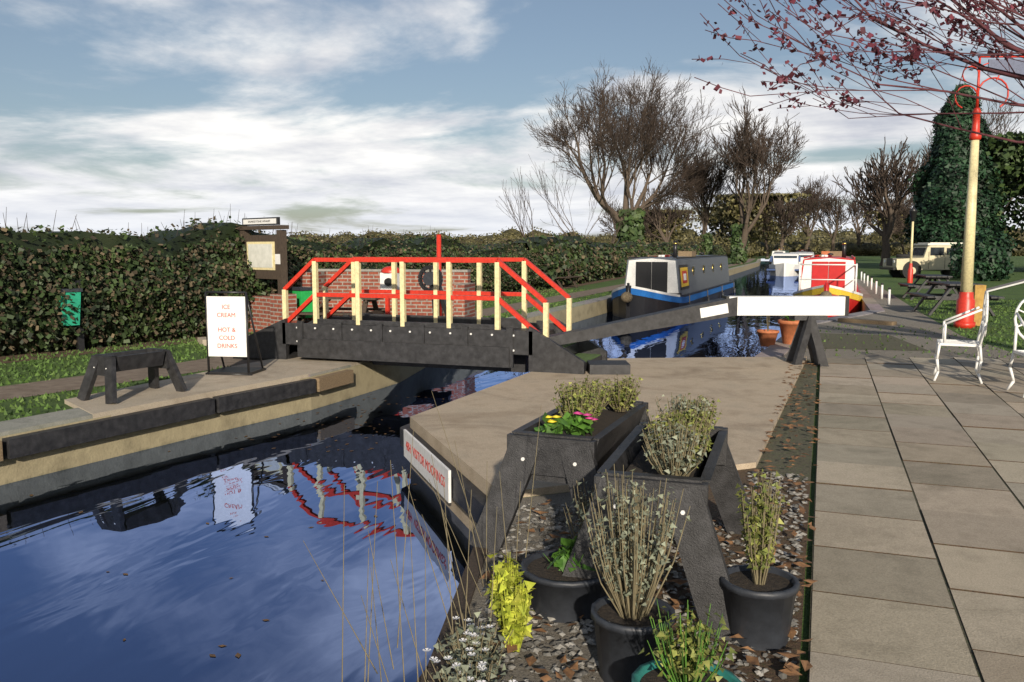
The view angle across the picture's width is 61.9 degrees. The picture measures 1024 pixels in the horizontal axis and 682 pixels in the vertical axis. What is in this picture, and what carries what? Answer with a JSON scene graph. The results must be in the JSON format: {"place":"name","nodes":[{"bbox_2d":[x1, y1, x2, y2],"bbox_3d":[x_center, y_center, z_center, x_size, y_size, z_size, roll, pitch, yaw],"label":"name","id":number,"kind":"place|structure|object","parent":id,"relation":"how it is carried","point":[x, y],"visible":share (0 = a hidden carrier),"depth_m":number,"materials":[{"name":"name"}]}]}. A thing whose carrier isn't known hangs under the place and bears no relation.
{"place":"outdoors","nodes":[
{"label":"outdoors","id":0,"kind":"place"},
{"bbox_2d":[0,261,798,681],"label":"canal water","id":1,"kind":"structure","parent":0,"point":[176,603],"depth_m":5.79,"materials":[{"name":"liquid"}]},
{"bbox_2d":[29,396,442,657],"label":"floating leaves","id":2,"kind":"object","parent":1,"relation":"on","point":[238,655],"visible":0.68,"depth_m":6.88,"materials":[{"name":"brown plant"}]},
{"bbox_2d":[611,241,735,317],"bbox_3d":[6.490,-2.416,32.452,2.320,2.710,17.832,2,7,21],"label":"narrowboat","id":3,"kind":"object","parent":1,"relation":"on","point":[655,283],"visible":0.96,"depth_m":27.40,"materials":[{"name":"black paint"}]},
{"bbox_2d":[769,246,788,263],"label":"narrowboat","id":4,"kind":"object","parent":1,"relation":"on","point":[783,250],"visible":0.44,"depth_m":105.90,"materials":[{"name":"white paint"}]},
{"bbox_2d":[767,253,800,275],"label":"cruiser","id":5,"kind":"object","parent":1,"relation":"on","point":[784,264],"visible":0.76,"depth_m":62.63,"materials":[{"name":"white paint"}]},
{"bbox_2d":[790,252,813,262],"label":"white cruiser","id":6,"kind":"object","parent":1,"relation":"on","point":[803,254],"visible":0.11,"depth_m":69.54,"materials":[{"name":"paint"}]},
{"bbox_2d":[796,246,811,251],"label":"narrowboat","id":7,"kind":"object","parent":1,"relation":"on","point":[804,250],"visible":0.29,"depth_m":88.86,"materials":[{"name":"black paint"}]},
{"bbox_2d":[793,241,862,316],"bbox_3d":[11.662,-2.287,31.273,2.459,2.710,14.337,2,7,20],"label":"narrowboat","id":8,"kind":"object","parent":1,"relation":"on","point":[829,273],"visible":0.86,"depth_m":27.60,"materials":[{"name":"white paint"}]},
{"bbox_2d":[0,259,884,681],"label":"canal walls","id":9,"kind":"structure","parent":0,"point":[750,393],"depth_m":8.73,"materials":[{"name":"concrete"}]},
{"bbox_2d":[77,348,187,403],"bbox_3d":[-4.013,0.357,9.034,0.578,0.492,0.919,3,7,29],"label":"bench","id":10,"kind":"object","parent":9,"relation":"on","point":[108,366],"visible":0.98,"depth_m":8.81,"materials":[{"name":"black wood"}]},
{"bbox_2d":[205,291,265,375],"bbox_3d":[-3.465,-0.115,10.691,0.600,1.037,0.464,1,6,8],"label":"sandwich board sign","id":11,"kind":"object","parent":9,"relation":"on","point":[227,333],"visible":1,"depth_m":10.46,"materials":[{"name":"white paint"}]},
{"bbox_2d":[404,429,450,502],"bbox_3d":[-0.703,0.980,6.886,0.023,0.240,1.500,-2,7,-19],"label":"sign","id":12,"kind":"object","parent":9,"relation":"attached to","point":[421,462],"visible":0.94,"depth_m":6.75,"materials":[{"name":"white paint"}]},
{"bbox_2d":[0,254,1023,681],"bbox_3d":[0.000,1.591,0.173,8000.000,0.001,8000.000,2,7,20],"label":"ground","id":13,"kind":"structure","parent":0,"point":[870,264],"depth_m":15.17,"materials":[{"name":"green plant"}]},
{"bbox_2d":[56,280,84,350],"bbox_3d":[-6.864,-0.383,13.205,0.385,1.100,0.490,-6,9,-45],"label":"sign","id":14,"kind":"object","parent":13,"relation":"on","point":[76,299],"visible":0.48,"depth_m":13.07,"materials":[{"name":"green metal"}]},
{"bbox_2d":[197,337,206,345],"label":"stone slab","id":15,"kind":"structure","parent":13,"relation":"on","point":[201,340],"depth_m":14.11,"materials":[{"name":"stone"}]},
{"bbox_2d":[237,217,296,331],"bbox_3d":[-4.625,-1.209,15.906,1.580,2.156,0.340,6,8,42],"label":"notice board","id":16,"kind":"object","parent":13,"relation":"on","point":[267,256],"visible":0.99,"depth_m":15.67,"materials":[{"name":"wood"}]},
{"bbox_2d":[288,287,312,317],"bbox_3d":[-3.970,-0.726,16.046,0.490,0.565,0.340,6,8,42],"label":"green bin","id":17,"kind":"object","parent":13,"relation":"on","point":[304,294],"visible":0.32,"depth_m":15.88,"materials":[{"name":"plastic"}]},
{"bbox_2d":[297,297,391,320],"bbox_3d":[-3.258,-0.497,16.233,1.620,0.697,1.508,1,6,10],"label":"picnic table","id":18,"kind":"object","parent":13,"relation":"on","point":[375,309],"visible":0.33,"depth_m":15.88,"materials":[{"name":"brown wood"}]},
{"bbox_2d":[0,207,725,355],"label":"hedge","id":19,"kind":"object","parent":13,"relation":"on","point":[151,285],"visible":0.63,"depth_m":14.72,"materials":[{"name":"green plant"}]},
{"bbox_2d":[300,269,474,322],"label":"brick wall","id":20,"kind":"structure","parent":13,"relation":"on","point":[370,279],"depth_m":17.35,"materials":[{"name":"red brick"}]},
{"bbox_2d":[380,235,445,315],"bbox_3d":[-1.649,-0.841,14.085,1.570,1.820,0.700,0,6,0],"label":"lock winding gear","id":21,"kind":"object","parent":13,"relation":"on","point":[386,279],"visible":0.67,"depth_m":13.94,"materials":[{"name":"red paint"}]},
{"bbox_2d":[0,259,1023,681],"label":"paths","id":22,"kind":"structure","parent":13,"relation":"on","point":[906,317],"depth_m":6.52,"materials":[{"name":"grey gravel"}]},
{"bbox_2d":[303,393,540,681],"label":"edge plants","id":23,"kind":"object","parent":22,"relation":"on","point":[510,598],"visible":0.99,"depth_m":3.26,"materials":[{"name":"yellow plant"}]},
{"bbox_2d":[469,374,648,552],"bbox_3d":[0.422,0.663,5.003,0.883,0.860,1.438,2,7,20],"label":"wooden planter","id":24,"kind":"object","parent":22,"relation":"on","point":[585,430],"visible":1,"depth_m":4.51,"materials":[{"name":"black wood"}]},
{"bbox_2d":[460,356,820,681],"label":"stones and leaves","id":25,"kind":"object","parent":22,"relation":"on","point":[789,667],"visible":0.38,"depth_m":4.01,"materials":[{"name":"brown stone"}]},
{"bbox_2d":[562,392,750,640],"bbox_3d":[0.770,0.736,4.209,0.883,0.886,1.438,2,7,20],"label":"wooden planter","id":26,"kind":"object","parent":22,"relation":"on","point":[687,449],"visible":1,"depth_m":3.69,"materials":[{"name":"black wood"}]},
{"bbox_2d":[520,465,799,681],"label":"plant pots","id":27,"kind":"object","parent":22,"relation":"on","point":[631,617],"visible":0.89,"depth_m":3.17,"materials":[{"name":"plastic"}]},
{"bbox_2d":[860,271,890,304],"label":"bollards","id":28,"kind":"object","parent":22,"relation":"on","point":[889,291],"visible":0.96,"depth_m":29.79,"materials":[{"name":"white paint"}]},
{"bbox_2d":[0,288,1023,419],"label":"grass tufts","id":29,"kind":"object","parent":13,"relation":"on","point":[37,374],"visible":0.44,"depth_m":13.33,"materials":[{"name":"green plant"}]},
{"bbox_2d":[495,168,533,256],"bbox_3d":[0.255,-4.468,34.687,1.629,5.167,2.367,-1,6,-9],"label":"sapling","id":30,"kind":"object","parent":13,"relation":"on","point":[519,209],"visible":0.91,"depth_m":34.44,"materials":[{"name":"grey plant"}]},
{"bbox_2d":[233,257,849,374],"bbox_3d":[0.164,-0.371,11.587,8.550,1.508,1.935,1,6,12],"label":"swing footbridge","id":31,"kind":"object","parent":13,"relation":"on","point":[517,343],"visible":0.97,"depth_m":11.38,"materials":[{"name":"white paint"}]},
{"bbox_2d":[555,269,582,288],"bbox_3d":[1.703,-2.518,34.428,1.675,0.774,1.800,4,7,30],"label":"picnic table","id":32,"kind":"object","parent":13,"relation":"on","point":[572,278],"visible":0.3,"depth_m":34.20,"materials":[{"name":"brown wood"}]},
{"bbox_2d":[526,156,623,238],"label":"bare tree","id":33,"kind":"object","parent":13,"relation":"on","point":[546,194],"visible":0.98,"depth_m":40.83,"materials":[{"name":"brown plant"}]},
{"bbox_2d":[603,189,647,243],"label":"sapling","id":34,"kind":"object","parent":13,"relation":"on","point":[615,232],"visible":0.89,"depth_m":48.45,"materials":[{"name":"brown plant"}]},
{"bbox_2d":[523,56,730,244],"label":"bare tree","id":35,"kind":"object","parent":13,"relation":"on","point":[649,134],"visible":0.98,"depth_m":85.31,"materials":[{"name":"brown plant"}]},
{"bbox_2d":[598,200,655,235],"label":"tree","id":36,"kind":"object","parent":13,"relation":"on","point":[607,224],"visible":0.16,"depth_m":149.22,"materials":[{"name":"brown plant"}]},
{"bbox_2d":[287,225,1023,257],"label":"distant hedgerows","id":37,"kind":"object","parent":13,"relation":"on","point":[820,241],"visible":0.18,"depth_m":252.80,"materials":[{"name":"green plant"}]},
{"bbox_2d":[634,180,697,241],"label":"bare tree","id":38,"kind":"object","parent":13,"relation":"on","point":[656,215],"visible":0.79,"depth_m":128.44,"materials":[{"name":"brown plant"}]},
{"bbox_2d":[644,206,701,243],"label":"shrub","id":39,"kind":"object","parent":13,"relation":"on","point":[677,230],"visible":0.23,"depth_m":155.94,"materials":[{"name":"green plant"}]},
{"bbox_2d":[669,141,733,254],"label":"bare tree","id":40,"kind":"object","parent":13,"relation":"on","point":[707,238],"visible":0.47,"depth_m":92.15,"materials":[{"name":"brown plant"}]},
{"bbox_2d":[693,206,783,250],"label":"shrub","id":41,"kind":"object","parent":13,"relation":"on","point":[710,224],"visible":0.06,"depth_m":162.09,"materials":[{"name":"green plant"}]},
{"bbox_2d":[713,180,774,236],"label":"tree","id":42,"kind":"object","parent":13,"relation":"on","point":[766,216],"visible":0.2,"depth_m":142.37,"materials":[{"name":"brown plant"}]},
{"bbox_2d":[701,85,807,263],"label":"bare tree","id":43,"kind":"object","parent":13,"relation":"on","point":[742,155],"visible":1,"depth_m":82.46,"materials":[{"name":"brown plant"}]},
{"bbox_2d":[706,174,815,257],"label":"olive tree","id":44,"kind":"object","parent":13,"relation":"on","point":[734,212],"visible":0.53,"depth_m":141.47,"materials":[{"name":"green plant"}]},
{"bbox_2d":[756,315,798,346],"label":"flower pots","id":45,"kind":"object","parent":13,"relation":"on","point":[768,336],"visible":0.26,"depth_m":13.92,"materials":[{"name":"orange ceramic"}]},
{"bbox_2d":[767,195,810,248],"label":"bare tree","id":46,"kind":"object","parent":13,"relation":"on","point":[788,218],"visible":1,"depth_m":130.28,"materials":[{"name":"brown plant"}]},
{"bbox_2d":[786,175,842,248],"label":"bare tree","id":47,"kind":"object","parent":13,"relation":"on","point":[811,204],"visible":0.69,"depth_m":152.21,"materials":[{"name":"brown plant"}]},
{"bbox_2d":[807,176,867,250],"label":"tree","id":48,"kind":"object","parent":13,"relation":"on","point":[837,210],"visible":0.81,"depth_m":158.01,"materials":[{"name":"brown plant"}]},
{"bbox_2d":[842,189,881,245],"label":"bare tree","id":49,"kind":"object","parent":13,"relation":"on","point":[854,212],"visible":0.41,"depth_m":174.94,"materials":[{"name":"brown plant"}]},
{"bbox_2d":[827,133,930,265],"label":"tree","id":50,"kind":"object","parent":13,"relation":"on","point":[878,189],"visible":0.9,"depth_m":76.18,"materials":[{"name":"brown plant"}]},
{"bbox_2d":[862,193,914,253],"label":"tree","id":51,"kind":"object","parent":13,"relation":"on","point":[895,236],"visible":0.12,"depth_m":157.19,"materials":[{"name":"plant"}]},
{"bbox_2d":[877,187,911,257],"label":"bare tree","id":52,"kind":"object","parent":13,"relation":"on","point":[898,215],"visible":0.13,"depth_m":135.11,"materials":[{"name":"brown plant"}]},
{"bbox_2d":[881,192,915,243],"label":"bare tree","id":53,"kind":"object","parent":13,"relation":"on","point":[901,224],"visible":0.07,"depth_m":105.89,"materials":[{"name":"brown plant"}]},
{"bbox_2d":[907,206,917,282],"bbox_3d":[18.300,-4.409,39.064,0.351,3.500,0.351,6,8,42],"label":"lamp post","id":54,"kind":"object","parent":13,"relation":"on","point":[913,211],"visible":0.98,"depth_m":39.04,"materials":[{"name":"metal"}]},
{"bbox_2d":[807,357,1023,681],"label":"paving slabs","id":55,"kind":"structure","parent":13,"relation":"on","point":[918,557],"depth_m":4.90,"materials":[{"name":"stone"}]},
{"bbox_2d":[932,291,988,383],"bbox_3d":[5.345,-0.068,10.185,0.539,1.078,0.547,3,7,25],"label":"iron chair","id":56,"kind":"object","parent":55,"relation":"on","point":[944,341],"visible":1,"depth_m":10.07,"materials":[{"name":"white paint"}]},
{"bbox_2d":[1005,299,1023,397],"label":"iron chair","id":57,"kind":"object","parent":55,"relation":"on","point":[1016,332],"visible":1,"depth_m":9.37,"materials":[{"name":"white paint"}]},
{"bbox_2d":[879,242,961,277],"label":"off-road vehicle","id":58,"kind":"object","parent":13,"relation":"on","point":[931,256],"visible":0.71,"depth_m":45.24,"materials":[{"name":"beige metal"}]},
{"bbox_2d":[898,274,957,299],"bbox_3d":[13.097,-1.665,26.602,1.675,0.774,1.800,2,6,15],"label":"picnic table","id":59,"kind":"object","parent":13,"relation":"on","point":[927,277],"visible":0.8,"depth_m":26.13,"materials":[{"name":"grey wood"}]},
{"bbox_2d":[906,281,1004,315],"bbox_3d":[10.789,-1.041,20.879,1.675,0.774,1.800,1,6,10],"label":"picnic table","id":60,"kind":"object","parent":13,"relation":"on","point":[928,295],"visible":0.71,"depth_m":20.37,"materials":[{"name":"black wood"}]},
{"bbox_2d":[903,82,1011,246],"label":"tall conifer","id":61,"kind":"object","parent":13,"relation":"on","point":[940,189],"visible":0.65,"depth_m":58.42,"materials":[{"name":"green plant"}]},
{"bbox_2d":[916,90,1022,212],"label":"bare tree","id":62,"kind":"object","parent":13,"relation":"on","point":[997,124],"visible":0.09,"depth_m":82.92,"materials":[{"name":"brown plant"}]},
{"bbox_2d":[924,130,1023,248],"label":"evergreen","id":63,"kind":"object","parent":13,"relation":"on","point":[1008,159],"visible":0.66,"depth_m":58.58,"materials":[{"name":"green plant"}]},
{"bbox_2d":[948,225,1016,280],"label":"round bush","id":64,"kind":"object","parent":13,"relation":"on","point":[992,255],"visible":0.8,"depth_m":41.09,"materials":[{"name":"green plant"}]},
{"bbox_2d":[953,56,1023,327],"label":"lamp post","id":65,"kind":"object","parent":13,"relation":"on","point":[965,300],"visible":0.84,"depth_m":16.95,"materials":[{"name":"beige metal"}]},
{"bbox_2d":[986,279,1023,291],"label":"tilted table","id":66,"kind":"object","parent":13,"relation":"on","point":[1006,285],"visible":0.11,"depth_m":22.02,"materials":[{"name":"white paint"}]},
{"bbox_2d":[0,0,1023,260],"label":"sky","id":67,"kind":"structure","parent":0,"point":[318,116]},
{"bbox_2d":[692,0,1023,143],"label":"overhanging branches","id":68,"kind":"object","parent":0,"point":[916,50],"visible":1,"depth_m":9.11,"materials":[{"name":"brown plant"}]}
]}

